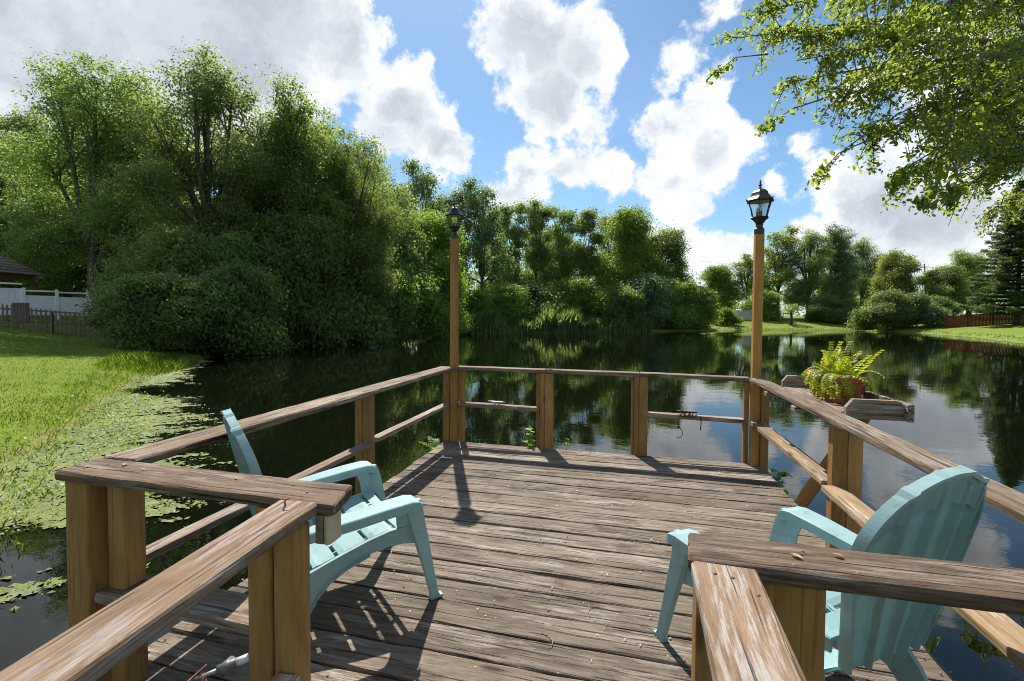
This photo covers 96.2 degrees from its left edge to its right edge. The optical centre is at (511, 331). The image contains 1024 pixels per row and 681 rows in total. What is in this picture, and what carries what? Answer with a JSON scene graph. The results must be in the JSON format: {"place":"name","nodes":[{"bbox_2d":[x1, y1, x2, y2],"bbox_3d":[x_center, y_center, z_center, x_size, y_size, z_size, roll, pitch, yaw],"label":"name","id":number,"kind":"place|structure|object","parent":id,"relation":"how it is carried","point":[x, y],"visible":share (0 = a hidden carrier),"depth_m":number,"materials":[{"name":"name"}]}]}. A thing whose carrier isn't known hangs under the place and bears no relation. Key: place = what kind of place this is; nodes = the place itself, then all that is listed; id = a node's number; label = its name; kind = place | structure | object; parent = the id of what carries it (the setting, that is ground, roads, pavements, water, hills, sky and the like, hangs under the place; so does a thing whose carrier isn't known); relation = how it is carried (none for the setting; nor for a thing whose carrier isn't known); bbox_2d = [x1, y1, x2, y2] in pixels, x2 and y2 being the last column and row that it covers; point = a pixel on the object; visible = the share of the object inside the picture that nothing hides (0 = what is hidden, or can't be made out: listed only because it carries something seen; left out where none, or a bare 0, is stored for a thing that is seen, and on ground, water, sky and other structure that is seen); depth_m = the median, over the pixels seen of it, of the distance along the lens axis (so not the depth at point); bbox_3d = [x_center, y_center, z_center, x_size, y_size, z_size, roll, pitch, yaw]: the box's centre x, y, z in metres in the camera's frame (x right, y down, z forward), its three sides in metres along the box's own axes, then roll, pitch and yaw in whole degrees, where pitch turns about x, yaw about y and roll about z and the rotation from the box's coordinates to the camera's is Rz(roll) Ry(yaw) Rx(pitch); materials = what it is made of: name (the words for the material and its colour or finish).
{"place":"outdoors","nodes":[
{"label":"outdoors","id":0,"kind":"place"},
{"bbox_2d":[0,330,1023,680],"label":"pond water","id":1,"kind":"structure","parent":0,"point":[964,396],"depth_m":10.93,"materials":[{"name":"liquid"}]},
{"bbox_2d":[0,354,236,609],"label":"floating algae","id":2,"kind":"object","parent":1,"relation":"on","point":[13,591],"visible":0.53,"depth_m":7.16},
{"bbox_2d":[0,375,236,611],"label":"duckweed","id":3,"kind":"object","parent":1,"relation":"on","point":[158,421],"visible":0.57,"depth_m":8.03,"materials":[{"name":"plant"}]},
{"bbox_2d":[654,330,1023,343],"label":"bank algae","id":4,"kind":"object","parent":1,"relation":"on","point":[903,332],"visible":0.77,"depth_m":62.69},
{"bbox_2d":[0,315,1023,522],"bbox_3d":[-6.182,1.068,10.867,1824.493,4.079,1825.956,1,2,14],"label":"ground","id":5,"kind":"structure","parent":0,"point":[1001,329],"depth_m":17.72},
{"bbox_2d":[0,254,44,305],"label":"gazebo","id":6,"kind":"object","parent":5,"relation":"on","point":[10,268],"visible":0.97,"depth_m":32.46,"materials":[{"name":"brown"}]},
{"bbox_2d":[0,161,52,298],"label":"oak tree","id":7,"kind":"object","parent":5,"relation":"on","point":[6,179],"visible":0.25,"depth_m":40.81,"materials":[{"name":"green plant"}]},
{"bbox_2d":[0,101,83,298],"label":"oak tree","id":8,"kind":"object","parent":5,"relation":"on","point":[8,124],"visible":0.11,"depth_m":47.06,"materials":[{"name":"green plant"}]},
{"bbox_2d":[0,282,95,318],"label":"vinyl fence","id":9,"kind":"object","parent":5,"relation":"on","point":[62,304],"visible":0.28,"depth_m":30.23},
{"bbox_2d":[0,166,107,296],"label":"oak tree","id":10,"kind":"object","parent":5,"relation":"on","point":[61,281],"visible":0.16,"depth_m":39.00,"materials":[{"name":"green plant"}]},
{"bbox_2d":[0,303,115,338],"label":"picket fence","id":11,"kind":"object","parent":5,"relation":"on","point":[51,322],"visible":0.66,"depth_m":25.05,"materials":[{"name":"brown wood"}]},
{"bbox_2d":[12,303,29,322],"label":"fence gate","id":12,"kind":"structure","parent":11,"relation":"attached to","point":[20,312],"depth_m":24.78,"materials":[{"name":"grey wood"}]},
{"bbox_2d":[0,390,164,498],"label":"shore weeds","id":13,"kind":"object","parent":5,"relation":"on","point":[51,453],"visible":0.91,"depth_m":8.67,"materials":[{"name":"green plant"}]},
{"bbox_2d":[0,330,201,462],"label":"lawn grass","id":14,"kind":"structure","parent":5,"relation":"on","point":[30,368],"depth_m":14.28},
{"bbox_2d":[0,349,211,586],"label":"tall shore grass","id":15,"kind":"structure","parent":5,"relation":"on","point":[160,362],"depth_m":12.70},
{"bbox_2d":[0,44,216,298],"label":"oak tree","id":16,"kind":"object","parent":5,"relation":"on","point":[83,111],"visible":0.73,"depth_m":33.56,"materials":[{"name":"green plant"}]},
{"bbox_2d":[53,77,198,274],"bbox_3d":[-29.389,-9.930,36.191,10.921,19.330,10.391,-1,2,-32],"label":"oak tree","id":17,"kind":"object","parent":5,"relation":"on","point":[110,251],"visible":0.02,"depth_m":34.61,"materials":[{"name":"green plant"}]},
{"bbox_2d":[76,267,202,349],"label":"shrub","id":18,"kind":"object","parent":5,"relation":"on","point":[95,322],"visible":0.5,"depth_m":22.05,"materials":[{"name":"green plant"}]},
{"bbox_2d":[84,268,230,351],"bbox_3d":[-17.822,-0.898,23.612,5.676,4.789,5.500,0,2,-1],"label":"shrub","id":19,"kind":"object","parent":5,"relation":"on","point":[175,311],"visible":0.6,"depth_m":22.38,"materials":[{"name":"green plant"}]},
{"bbox_2d":[73,217,250,345],"bbox_3d":[-20.359,-2.801,27.797,9.461,8.235,8.025,0,2,0],"label":"shrub","id":20,"kind":"object","parent":5,"relation":"on","point":[195,257],"visible":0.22,"depth_m":26.27,"materials":[{"name":"green plant"}]},
{"bbox_2d":[85,35,291,288],"bbox_3d":[-21.622,-9.450,32.230,12.993,20.933,13.052,2,2,33],"label":"oak tree","id":21,"kind":"object","parent":5,"relation":"on","point":[220,177],"visible":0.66,"depth_m":30.89,"materials":[{"name":"green plant"}]},
{"bbox_2d":[95,263,287,355],"bbox_3d":[-17.357,-0.950,25.131,8.467,5.804,6.144,0,2,4],"label":"shrub","id":22,"kind":"object","parent":5,"relation":"on","point":[216,307],"visible":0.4,"depth_m":24.77,"materials":[{"name":"green plant"}]},
{"bbox_2d":[184,138,281,230],"bbox_3d":[-21.076,-8.361,39.379,10.742,17.424,10.221,0,2,-1],"label":"oak tree","id":23,"kind":"object","parent":5,"relation":"on","point":[258,204],"visible":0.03,"depth_m":36.90,"materials":[{"name":"green plant"}]},
{"bbox_2d":[194,222,288,348],"bbox_3d":[-18.514,-2.903,29.455,7.553,8.593,8.904,-1,2,-30],"label":"shrub","id":24,"kind":"object","parent":5,"relation":"on","point":[239,248],"visible":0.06,"depth_m":29.25,"materials":[{"name":"green plant"}]},
{"bbox_2d":[187,255,299,354],"bbox_3d":[-15.990,-1.144,26.710,5.500,6.455,5.676,1,2,28],"label":"shrub","id":25,"kind":"object","parent":5,"relation":"on","point":[260,286],"visible":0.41,"depth_m":26.20,"materials":[{"name":"green plant"}]},
{"bbox_2d":[182,63,364,278],"bbox_3d":[-17.508,-9.348,35.527,11.413,21.235,11.995,1,2,24],"label":"oak tree","id":26,"kind":"object","parent":5,"relation":"on","point":[300,145],"visible":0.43,"depth_m":35.05,"materials":[{"name":"green plant"}]},
{"bbox_2d":[228,200,362,345],"bbox_3d":[-16.877,-3.665,34.589,8.938,12.077,9.224,1,2,30],"label":"shrub","id":27,"kind":"object","parent":5,"relation":"on","point":[281,227],"visible":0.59,"depth_m":33.20,"materials":[{"name":"green plant"}]},
{"bbox_2d":[245,233,348,345],"bbox_3d":[-17.741,-2.320,33.614,7.839,8.987,10.803,2,2,33],"label":"shrub","id":28,"kind":"object","parent":5,"relation":"on","point":[274,255],"visible":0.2,"depth_m":31.46,"materials":[{"name":"green plant"}]},
{"bbox_2d":[246,118,374,287],"bbox_3d":[-17.721,-9.317,41.324,13.466,20.073,13.405,1,2,20],"label":"oak tree","id":29,"kind":"object","parent":5,"relation":"on","point":[338,186],"visible":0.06,"depth_m":39.08,"materials":[{"name":"green plant"}]},
{"bbox_2d":[280,239,360,342],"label":"shrub","id":30,"kind":"object","parent":5,"relation":"on","point":[322,277],"visible":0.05,"depth_m":35.09,"materials":[{"name":"green plant"}]},
{"bbox_2d":[285,211,396,343],"bbox_3d":[-15.952,-3.762,38.635,8.687,11.608,11.971,2,2,35],"label":"shrub","id":31,"kind":"object","parent":5,"relation":"on","point":[339,231],"visible":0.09,"depth_m":36.20,"materials":[{"name":"green plant"}]},
{"bbox_2d":[308,263,400,343],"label":"shrub","id":32,"kind":"object","parent":5,"relation":"on","point":[372,315],"visible":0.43,"depth_m":37.02,"materials":[{"name":"green plant"}]},
{"bbox_2d":[307,124,414,303],"bbox_3d":[-14.418,-8.550,40.441,14.301,19.437,7.770,1,2,31],"label":"oak tree","id":33,"kind":"object","parent":5,"relation":"on","point":[382,219],"visible":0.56,"depth_m":38.18,"materials":[{"name":"green plant"}]},
{"bbox_2d":[339,228,410,340],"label":"shrub","id":34,"kind":"object","parent":5,"relation":"on","point":[398,313],"visible":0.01,"depth_m":41.05,"materials":[{"name":"green plant"}]},
{"bbox_2d":[337,140,416,241],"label":"oak tree","id":35,"kind":"object","parent":5,"relation":"on","point":[386,173],"visible":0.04,"depth_m":47.51,"materials":[{"name":"green plant"}]},
{"bbox_2d":[358,250,424,339],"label":"shrub","id":36,"kind":"object","parent":5,"relation":"on","point":[407,304],"visible":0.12,"depth_m":42.19,"materials":[{"name":"green plant"}]},
{"bbox_2d":[366,172,445,331],"bbox_3d":[-12.956,-7.680,47.171,12.301,17.018,10.992,-1,2,-40],"label":"round tree","id":37,"kind":"object","parent":5,"relation":"on","point":[411,243],"visible":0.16,"depth_m":46.85,"materials":[{"name":"green plant"}]},
{"bbox_2d":[384,259,464,338],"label":"shrub","id":38,"kind":"object","parent":5,"relation":"on","point":[435,314],"visible":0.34,"depth_m":46.53,"materials":[{"name":"green plant"}]},
{"bbox_2d":[398,153,469,270],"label":"round tree","id":39,"kind":"object","parent":5,"relation":"on","point":[422,184],"visible":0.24,"depth_m":62.47,"materials":[{"name":"green plant"}]},
{"bbox_2d":[410,202,480,330],"bbox_3d":[-8.985,-7.187,53.784,11.016,15.600,9.844,1,2,25],"label":"round tree","id":40,"kind":"object","parent":5,"relation":"on","point":[438,225],"visible":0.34,"depth_m":52.29,"materials":[{"name":"green plant"}]},
{"bbox_2d":[412,275,478,332],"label":"shrub","id":41,"kind":"object","parent":5,"relation":"on","point":[466,327],"visible":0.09,"depth_m":52.69,"materials":[{"name":"green plant"}]},
{"bbox_2d":[435,184,479,294],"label":"slim tree","id":42,"kind":"object","parent":5,"relation":"on","point":[458,198],"visible":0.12,"depth_m":71.55,"materials":[{"name":"green plant"}]},
{"bbox_2d":[459,286,507,328],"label":"shrub","id":43,"kind":"object","parent":5,"relation":"on","point":[481,301],"visible":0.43,"depth_m":58.15,"materials":[{"name":"green plant"}]},
{"bbox_2d":[451,173,523,291],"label":"round tree","id":44,"kind":"object","parent":5,"relation":"on","point":[485,227],"visible":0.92,"depth_m":67.50,"materials":[{"name":"green plant"}]},
{"bbox_2d":[470,208,510,292],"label":"slim tree","id":45,"kind":"object","parent":5,"relation":"on","point":[478,284],"visible":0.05,"depth_m":91.64,"materials":[{"name":"green plant"}]},
{"bbox_2d":[479,279,535,324],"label":"shrub","id":46,"kind":"object","parent":5,"relation":"on","point":[506,297],"visible":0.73,"depth_m":62.80,"materials":[{"name":"green plant"}]},
{"bbox_2d":[485,198,536,284],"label":"slim tree","id":47,"kind":"object","parent":5,"relation":"on","point":[514,234],"visible":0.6,"depth_m":77.08,"materials":[{"name":"green plant"}]},
{"bbox_2d":[513,191,556,288],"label":"slim tree","id":48,"kind":"object","parent":5,"relation":"on","point":[538,254],"visible":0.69,"depth_m":79.14,"materials":[{"name":"green plant"}]},
{"bbox_2d":[511,277,578,317],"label":"shrub","id":49,"kind":"object","parent":5,"relation":"on","point":[544,297],"visible":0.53,"depth_m":66.82,"materials":[{"name":"green plant"}]},
{"bbox_2d":[142,441,955,680],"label":"dock","id":50,"kind":"object","parent":5,"relation":"on","point":[378,632],"visible":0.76,"depth_m":2.87,"materials":[{"name":"brown wood"}]},
{"bbox_2d":[0,497,316,680],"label":"railing","id":51,"kind":"object","parent":50,"relation":"attached to","point":[269,546],"visible":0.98,"depth_m":1.30,"materials":[{"name":"brown wood"}]},
{"bbox_2d":[188,653,248,680],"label":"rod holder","id":52,"kind":"object","parent":51,"relation":"attached to","point":[226,666],"visible":0.96,"depth_m":1.59,"materials":[{"name":"grey metal"}]},
{"bbox_2d":[54,458,351,680],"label":"railing","id":53,"kind":"object","parent":50,"relation":"attached to","point":[106,532],"visible":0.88,"depth_m":1.96,"materials":[{"name":"brown wood"}]},
{"bbox_2d":[315,509,340,544],"bbox_3d":[-0.666,0.707,1.670,0.059,0.105,0.078,1,2,14],"label":"outlet box","id":54,"kind":"object","parent":53,"relation":"attached to","point":[327,529],"visible":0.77,"depth_m":1.64,"materials":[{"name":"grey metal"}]},
{"bbox_2d":[103,366,454,562],"bbox_3d":[-1.361,1.515,4.118,0.250,1.986,4.040,1,2,14],"label":"railing","id":55,"kind":"object","parent":50,"relation":"attached to","point":[366,439],"visible":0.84,"depth_m":3.15,"materials":[{"name":"brown wood"}]},
{"bbox_2d":[221,408,442,614],"bbox_3d":[-1.059,0.978,2.682,1.065,1.149,0.888,-1,2,-36],"label":"plastic chair","id":56,"kind":"object","parent":50,"relation":"on","point":[371,513],"visible":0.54,"depth_m":2.53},
{"bbox_2d":[443,200,464,441],"bbox_3d":[-0.765,0.367,6.065,0.296,4.161,0.223,0,2,-6],"label":"lamp post","id":57,"kind":"object","parent":50,"relation":"attached to","point":[453,387],"visible":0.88,"depth_m":6.04,"materials":[{"name":"orange wood"}]},
{"bbox_2d":[457,366,749,455],"bbox_3d":[0.972,1.469,5.705,3.546,2.003,0.167,1,2,14],"label":"railing","id":58,"kind":"object","parent":50,"relation":"attached to","point":[543,408],"visible":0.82,"depth_m":5.58,"materials":[{"name":"brown wood"}]},
{"bbox_2d":[691,561,806,680],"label":"railing","id":59,"kind":"object","parent":50,"relation":"attached to","point":[745,638],"visible":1,"depth_m":0.98,"materials":[{"name":"brown wood"}]},
{"bbox_2d":[741,179,773,470],"bbox_3d":[2.716,0.415,5.111,0.303,4.172,0.293,1,2,14],"label":"lamp post","id":60,"kind":"object","parent":50,"relation":"attached to","point":[759,399],"visible":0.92,"depth_m":5.06,"materials":[{"name":"orange wood"}]},
{"bbox_2d":[768,468,793,494],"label":"leafy weed","id":61,"kind":"object","parent":50,"relation":"attached to","point":[782,474],"visible":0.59,"depth_m":4.76,"materials":[{"name":"green plant"}]},
{"bbox_2d":[653,465,989,680],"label":"plastic chair","id":62,"kind":"object","parent":50,"relation":"on","point":[936,514],"visible":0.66,"depth_m":1.63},
{"bbox_2d":[688,533,1023,680],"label":"railing","id":63,"kind":"object","parent":50,"relation":"attached to","point":[796,588],"visible":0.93,"depth_m":1.22,"materials":[{"name":"brown wood"}]},
{"bbox_2d":[749,378,1023,671],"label":"railing","id":64,"kind":"object","parent":50,"relation":"attached to","point":[839,480],"visible":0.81,"depth_m":2.91,"materials":[{"name":"brown wood"}]},
{"bbox_2d":[764,375,914,507],"bbox_3d":[2.588,0.998,3.839,0.557,1.092,1.430,1,2,14],"label":"planter shelf","id":65,"kind":"object","parent":64,"relation":"attached to","point":[867,407],"visible":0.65,"depth_m":3.39,"materials":[{"name":"brown wood"}]},
{"bbox_2d":[806,369,868,403],"bbox_3d":[2.647,0.451,3.771,0.232,0.212,0.575,1,2,10],"label":"flower pot","id":66,"kind":"object","parent":65,"relation":"on","point":[860,389],"visible":0.47,"depth_m":3.54,"materials":[{"name":"ceramic"}]},
{"bbox_2d":[801,341,884,399],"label":"fern","id":67,"kind":"object","parent":66,"relation":"in","point":[832,367],"visible":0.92,"depth_m":3.64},
{"bbox_2d":[927,610,955,653],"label":"grass tuft","id":68,"kind":"object","parent":50,"relation":"on","point":[932,648],"visible":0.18,"depth_m":2.48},
{"bbox_2d":[518,226,586,296],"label":"round tree","id":69,"kind":"object","parent":5,"relation":"on","point":[528,270],"visible":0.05,"depth_m":96.06,"materials":[{"name":"green plant"}]},
{"bbox_2d":[466,305,654,334],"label":"reeds","id":70,"kind":"object","parent":5,"relation":"on","point":[563,321],"visible":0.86,"depth_m":62.01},
{"bbox_2d":[540,202,590,286],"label":"slim tree","id":71,"kind":"object","parent":5,"relation":"on","point":[565,266],"visible":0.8,"depth_m":81.16,"materials":[{"name":"green plant"}]},
{"bbox_2d":[548,274,613,319],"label":"shrub","id":72,"kind":"object","parent":5,"relation":"on","point":[577,290],"visible":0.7,"depth_m":69.92,"materials":[{"name":"green plant"}]},
{"bbox_2d":[566,203,612,292],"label":"slim tree","id":73,"kind":"object","parent":5,"relation":"on","point":[592,262],"visible":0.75,"depth_m":82.41,"materials":[{"name":"green plant"}]},
{"bbox_2d":[590,211,615,288],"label":"slim tree","id":74,"kind":"object","parent":5,"relation":"on","point":[602,220],"visible":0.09,"depth_m":93.88,"materials":[{"name":"green plant"}]},
{"bbox_2d":[584,279,647,324],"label":"shrub","id":75,"kind":"object","parent":5,"relation":"on","point":[620,293],"visible":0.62,"depth_m":70.65,"materials":[{"name":"green plant"}]},
{"bbox_2d":[591,203,668,287],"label":"round tree","id":76,"kind":"object","parent":5,"relation":"on","point":[631,246],"visible":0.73,"depth_m":82.73,"materials":[{"name":"green plant"}]},
{"bbox_2d":[622,269,679,327],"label":"shrub","id":77,"kind":"object","parent":5,"relation":"on","point":[655,288],"visible":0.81,"depth_m":72.30,"materials":[{"name":"green plant"}]},
{"bbox_2d":[641,220,698,284],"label":"round tree","id":78,"kind":"object","parent":5,"relation":"on","point":[673,241],"visible":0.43,"depth_m":85.53,"materials":[{"name":"green plant"}]},
{"bbox_2d":[662,277,704,327],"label":"shrub","id":79,"kind":"object","parent":5,"relation":"on","point":[683,299],"visible":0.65,"depth_m":74.29,"materials":[{"name":"green plant"}]},
{"bbox_2d":[689,285,729,328],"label":"shrub","id":80,"kind":"object","parent":5,"relation":"on","point":[707,318],"visible":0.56,"depth_m":76.45,"materials":[{"name":"green plant"}]},
{"bbox_2d":[695,263,743,309],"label":"light tree","id":81,"kind":"object","parent":5,"relation":"on","point":[715,278],"visible":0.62,"depth_m":108.82,"materials":[{"name":"green plant"}]},
{"bbox_2d":[714,306,746,324],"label":"bush","id":82,"kind":"object","parent":5,"relation":"on","point":[729,318],"visible":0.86,"depth_m":89.18,"materials":[{"name":"green plant"}]},
{"bbox_2d":[465,278,1013,316],"bbox_3d":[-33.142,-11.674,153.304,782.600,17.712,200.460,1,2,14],"label":"distant wood","id":83,"kind":"object","parent":5,"relation":"on","point":[782,289],"visible":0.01,"depth_m":141.41,"materials":[{"name":"green plant"}]},
{"bbox_2d":[726,252,765,305],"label":"light tree","id":84,"kind":"object","parent":5,"relation":"on","point":[746,263],"visible":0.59,"depth_m":108.48,"materials":[{"name":"green plant"}]},
{"bbox_2d":[734,310,767,319],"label":"garden wall","id":85,"kind":"structure","parent":5,"relation":"on","point":[746,314],"depth_m":98.43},
{"bbox_2d":[739,288,788,319],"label":"bush","id":86,"kind":"object","parent":5,"relation":"on","point":[769,307],"visible":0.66,"depth_m":97.80,"materials":[{"name":"green plant"}]},
{"bbox_2d":[746,224,814,311],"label":"light tree","id":87,"kind":"object","parent":5,"relation":"on","point":[776,261],"visible":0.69,"depth_m":103.98,"materials":[{"name":"green plant"}]},
{"bbox_2d":[779,303,799,324],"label":"tree","id":88,"kind":"object","parent":5,"relation":"on","point":[790,313],"visible":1,"depth_m":91.77,"materials":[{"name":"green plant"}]},
{"bbox_2d":[774,227,845,318],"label":"shade tree","id":89,"kind":"object","parent":5,"relation":"on","point":[802,291],"visible":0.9,"depth_m":98.85,"materials":[{"name":"green plant"}]},
{"bbox_2d":[803,298,848,321],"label":"bush","id":90,"kind":"object","parent":5,"relation":"on","point":[818,309],"visible":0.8,"depth_m":93.59,"materials":[{"name":"green plant"}]},
{"bbox_2d":[802,220,866,300],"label":"shade tree","id":91,"kind":"object","parent":5,"relation":"on","point":[842,264],"visible":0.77,"depth_m":99.24,"materials":[{"name":"green plant"}]},
{"bbox_2d":[821,297,864,322],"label":"bush","id":92,"kind":"object","parent":5,"relation":"on","point":[840,311],"visible":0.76,"depth_m":91.09,"materials":[{"name":"green plant"}]},
{"bbox_2d":[706,0,1023,237],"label":"oak tree","id":93,"kind":"object","parent":5,"relation":"on","point":[987,127],"visible":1,"depth_m":5.93,"materials":[{"name":"green plant"}]},
{"bbox_2d":[846,236,890,306],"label":"shade tree","id":94,"kind":"object","parent":5,"relation":"on","point":[864,251],"visible":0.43,"depth_m":106.06,"materials":[{"name":"green plant"}]},
{"bbox_2d":[715,327,1023,340],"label":"bank grass","id":95,"kind":"structure","parent":5,"relation":"on","point":[992,335],"depth_m":64.17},
{"bbox_2d":[844,286,920,329],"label":"bush","id":96,"kind":"object","parent":5,"relation":"on","point":[881,310],"visible":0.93,"depth_m":78.34,"materials":[{"name":"green plant"}]},
{"bbox_2d":[860,246,928,306],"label":"light tree","id":97,"kind":"object","parent":5,"relation":"on","point":[894,270],"visible":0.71,"depth_m":94.36,"materials":[{"name":"green plant"}]},
{"bbox_2d":[890,290,959,327],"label":"bush","id":98,"kind":"object","parent":5,"relation":"on","point":[932,315],"visible":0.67,"depth_m":76.86,"materials":[{"name":"green plant"}]},
{"bbox_2d":[913,262,978,313],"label":"shade tree","id":99,"kind":"object","parent":5,"relation":"on","point":[948,281],"visible":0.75,"depth_m":88.95,"materials":[{"name":"green plant"}]},
{"bbox_2d":[930,295,965,315],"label":"bush","id":100,"kind":"object","parent":5,"relation":"on","point":[944,301],"visible":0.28,"depth_m":78.42,"materials":[{"name":"green plant"}]},
{"bbox_2d":[946,247,992,314],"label":"light tree","id":101,"kind":"object","parent":5,"relation":"on","point":[966,260],"visible":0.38,"depth_m":94.59,"materials":[{"name":"green plant"}]},
{"bbox_2d":[945,313,1023,327],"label":"red fence","id":102,"kind":"object","parent":5,"relation":"on","point":[977,319],"visible":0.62,"depth_m":71.27,"materials":[{"name":"brown wood"}]},
{"bbox_2d":[958,178,1023,324],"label":"pine tree","id":103,"kind":"object","parent":5,"relation":"on","point":[1005,276],"visible":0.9,"depth_m":65.61,"materials":[{"name":"green plant"}]},
{"bbox_2d":[0,0,1023,316],"label":"sky","id":104,"kind":"structure","parent":0,"point":[605,104],"materials":[{"name":"blue"}]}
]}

